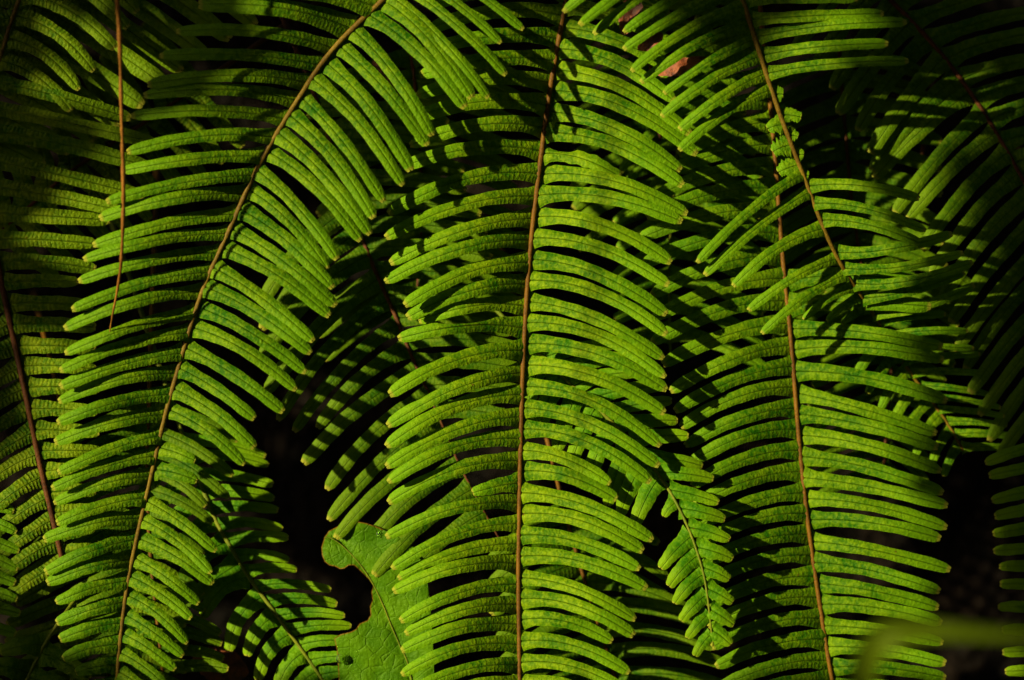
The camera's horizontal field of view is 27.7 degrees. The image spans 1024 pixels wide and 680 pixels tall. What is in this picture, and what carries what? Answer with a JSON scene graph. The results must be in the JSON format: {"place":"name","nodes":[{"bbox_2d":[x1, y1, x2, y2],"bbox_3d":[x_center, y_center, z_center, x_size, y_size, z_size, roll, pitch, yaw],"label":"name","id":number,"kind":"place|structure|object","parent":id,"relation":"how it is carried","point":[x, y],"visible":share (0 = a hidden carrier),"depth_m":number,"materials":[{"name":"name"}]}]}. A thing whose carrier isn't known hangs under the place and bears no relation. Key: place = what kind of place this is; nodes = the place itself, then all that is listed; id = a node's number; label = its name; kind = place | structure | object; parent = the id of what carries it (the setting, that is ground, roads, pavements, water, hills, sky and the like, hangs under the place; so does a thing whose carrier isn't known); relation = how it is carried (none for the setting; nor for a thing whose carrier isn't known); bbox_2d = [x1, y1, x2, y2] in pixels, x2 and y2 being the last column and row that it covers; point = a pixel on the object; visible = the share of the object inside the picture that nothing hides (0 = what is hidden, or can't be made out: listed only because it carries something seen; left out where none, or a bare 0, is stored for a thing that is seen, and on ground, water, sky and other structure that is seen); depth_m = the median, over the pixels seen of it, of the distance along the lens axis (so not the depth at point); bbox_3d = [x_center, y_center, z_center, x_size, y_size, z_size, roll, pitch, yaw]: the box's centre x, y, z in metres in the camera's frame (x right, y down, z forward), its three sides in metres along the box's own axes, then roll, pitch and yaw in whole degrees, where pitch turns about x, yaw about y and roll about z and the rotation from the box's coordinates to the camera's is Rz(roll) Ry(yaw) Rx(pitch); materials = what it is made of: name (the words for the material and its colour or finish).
{"place":"outdoors","nodes":[
{"label":"outdoors","id":0,"kind":"place"},
{"bbox_2d":[0,75,153,603],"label":"fern frond","id":1,"kind":"object","parent":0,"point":[33,429],"visible":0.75,"depth_m":1.30,"materials":[{"name":"green plant"}]},
{"bbox_2d":[0,0,1023,679],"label":"ground","id":2,"kind":"structure","parent":0,"point":[972,592],"depth_m":1.74,"materials":[{"name":"green plant"}]},
{"bbox_2d":[0,504,20,679],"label":"fern frond","id":3,"kind":"object","parent":2,"relation":"on","point":[8,580],"visible":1,"depth_m":1.31,"materials":[{"name":"green plant"}]},
{"bbox_2d":[0,600,91,679],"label":"fern frond","id":4,"kind":"object","parent":2,"relation":"on","point":[43,649],"visible":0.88,"depth_m":1.30,"materials":[{"name":"green plant"}]},
{"bbox_2d":[0,0,139,112],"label":"fern frond","id":5,"kind":"object","parent":2,"relation":"on","point":[18,15],"visible":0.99,"depth_m":1.30,"materials":[{"name":"green plant"}]},
{"bbox_2d":[4,290,187,679],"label":"fern frond","id":6,"kind":"object","parent":2,"relation":"on","point":[40,608],"visible":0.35,"depth_m":1.33,"materials":[{"name":"green plant"}]},
{"bbox_2d":[0,0,257,163],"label":"fern frond","id":7,"kind":"object","parent":2,"relation":"on","point":[145,42],"visible":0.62,"depth_m":1.32,"materials":[{"name":"green plant"}]},
{"bbox_2d":[59,170,237,679],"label":"fern frond","id":8,"kind":"object","parent":2,"relation":"on","point":[208,633],"visible":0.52,"depth_m":1.33,"materials":[{"name":"green plant"}]},
{"bbox_2d":[193,646,248,679],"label":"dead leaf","id":9,"kind":"object","parent":8,"relation":"on","point":[236,664],"visible":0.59,"depth_m":1.37,"materials":[{"name":"plant"}]},
{"bbox_2d":[0,1,320,274],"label":"fern frond","id":10,"kind":"object","parent":2,"relation":"on","point":[161,127],"visible":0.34,"depth_m":1.36,"materials":[{"name":"green plant"}]},
{"bbox_2d":[110,221,351,679],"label":"fern frond","id":11,"kind":"object","parent":2,"relation":"on","point":[231,572],"visible":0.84,"depth_m":1.34,"materials":[{"name":"green plant"}]},
{"bbox_2d":[43,0,523,679],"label":"fern frond","id":12,"kind":"object","parent":2,"relation":"on","point":[451,70],"visible":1,"depth_m":1.26,"materials":[{"name":"green plant"}]},
{"bbox_2d":[109,0,125,331],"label":"dry stem","id":13,"kind":"object","parent":12,"relation":"attached to","point":[121,114],"visible":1,"depth_m":1.21,"materials":[{"name":"brown plant"}]},
{"bbox_2d":[321,522,433,679],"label":"broad leaf plant","id":14,"kind":"object","parent":2,"relation":"on","point":[369,648],"visible":0.86,"depth_m":1.32,"materials":[{"name":"green plant"}]},
{"bbox_2d":[336,654,344,663],"bbox_3d":[-0.109,0.203,1.322,0.006,0.006,0.004,0,28,0],"label":"water drop","id":15,"kind":"object","parent":14,"relation":"attached to","point":[340,658],"visible":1,"depth_m":1.32,"materials":[{"name":"green"}]},
{"bbox_2d":[376,531,382,537],"bbox_3d":[-0.084,0.124,1.322,0.004,0.004,0.003,0,28,0],"label":"water drop","id":16,"kind":"object","parent":14,"relation":"attached to","point":[379,534],"visible":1,"depth_m":1.32,"materials":[{"name":"green"}]},
{"bbox_2d":[259,17,533,579],"bbox_3d":[-0.184,-0.146,1.518,0.162,0.360,0.683,-12,30,-22],"label":"fern frond","id":17,"kind":"object","parent":2,"relation":"on","point":[365,253],"visible":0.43,"depth_m":1.34,"materials":[{"name":"green plant"}]},
{"bbox_2d":[372,60,396,90],"bbox_3d":[-0.082,-0.171,1.344,0.017,0.019,0.010,0,28,0],"label":"dead leaf","id":18,"kind":"object","parent":17,"relation":"attached to","point":[377,67],"visible":0.22,"depth_m":1.34,"materials":[{"name":"brown plant"}]},
{"bbox_2d":[306,0,520,360],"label":"fern frond","id":19,"kind":"object","parent":2,"relation":"on","point":[402,58],"visible":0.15,"depth_m":1.39,"materials":[{"name":"green plant"}]},
{"bbox_2d":[384,0,697,679],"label":"fern frond","id":20,"kind":"object","parent":2,"relation":"on","point":[657,160],"visible":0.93,"depth_m":1.29,"materials":[{"name":"green plant"}]},
{"bbox_2d":[618,0,642,34],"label":"dead leaf","id":21,"kind":"object","parent":20,"relation":"on","point":[629,16],"visible":0.55,"depth_m":1.27,"materials":[{"name":"brown plant"}]},
{"bbox_2d":[637,32,663,51],"bbox_3d":[0.085,-0.182,1.273,0.016,0.011,0.008,0,28,0],"label":"dead leaf","id":22,"kind":"object","parent":20,"relation":"on","point":[649,43],"visible":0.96,"depth_m":1.27,"materials":[{"name":"brown plant"}]},
{"bbox_2d":[658,56,705,75],"bbox_3d":[0.105,-0.168,1.274,0.036,0.012,0.011,0,28,0],"label":"dead leaf","id":23,"kind":"object","parent":20,"relation":"on","point":[681,66],"visible":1,"depth_m":1.27,"materials":[{"name":"brown plant"}]},
{"bbox_2d":[449,263,735,656],"bbox_3d":[-0.016,-0.005,1.480,0.097,0.169,0.607,-12,30,-21],"label":"fern frond","id":24,"kind":"object","parent":2,"relation":"on","point":[683,543],"visible":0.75,"depth_m":1.30,"materials":[{"name":"green plant"}]},
{"bbox_2d":[489,248,721,679],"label":"fern frond","id":25,"kind":"object","parent":2,"relation":"on","point":[658,603],"visible":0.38,"depth_m":1.35,"materials":[{"name":"green plant"}]},
{"bbox_2d":[558,0,759,251],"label":"fern frond","id":26,"kind":"object","parent":2,"relation":"on","point":[613,160],"visible":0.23,"depth_m":1.39,"materials":[{"name":"green plant"}]},
{"bbox_2d":[612,14,765,365],"bbox_3d":[0.120,-0.210,1.556,0.114,0.242,0.539,0,28,0],"label":"fern frond","id":27,"kind":"object","parent":2,"relation":"on","point":[623,215],"visible":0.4,"depth_m":1.38,"materials":[{"name":"green plant"}]},
{"bbox_2d":[562,0,1007,476],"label":"fern frond","id":28,"kind":"object","parent":2,"relation":"on","point":[793,169],"visible":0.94,"depth_m":1.28,"materials":[{"name":"green plant"}]},
{"bbox_2d":[640,0,950,679],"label":"fern frond","id":29,"kind":"object","parent":2,"relation":"on","point":[825,661],"visible":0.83,"depth_m":1.32,"materials":[{"name":"green plant"}]},
{"bbox_2d":[754,4,954,359],"bbox_3d":[0.229,-0.228,1.559,0.142,0.262,0.548,0,28,0],"label":"fern frond","id":30,"kind":"object","parent":2,"relation":"on","point":[847,150],"visible":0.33,"depth_m":1.39,"materials":[{"name":"green plant"}]},
{"bbox_2d":[797,81,970,503],"bbox_3d":[0.316,-0.097,1.544,0.098,0.225,0.534,10,30,18],"label":"fern frond","id":31,"kind":"object","parent":2,"relation":"on","point":[844,387],"visible":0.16,"depth_m":1.39,"materials":[{"name":"green plant"}]},
{"bbox_2d":[792,0,1023,451],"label":"fern frond","id":32,"kind":"object","parent":2,"relation":"on","point":[902,129],"visible":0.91,"depth_m":1.35,"materials":[{"name":"green plant"}]},
{"bbox_2d":[848,617,1023,679],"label":"grass blade","id":33,"kind":"object","parent":2,"relation":"on","point":[880,641],"depth_m":0.72,"materials":[{"name":"green plant"}]},
{"bbox_2d":[985,145,1023,675],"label":"fern frond","id":34,"kind":"object","parent":2,"relation":"on","point":[1013,494],"visible":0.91,"depth_m":1.34,"materials":[{"name":"green plant"}]}
]}

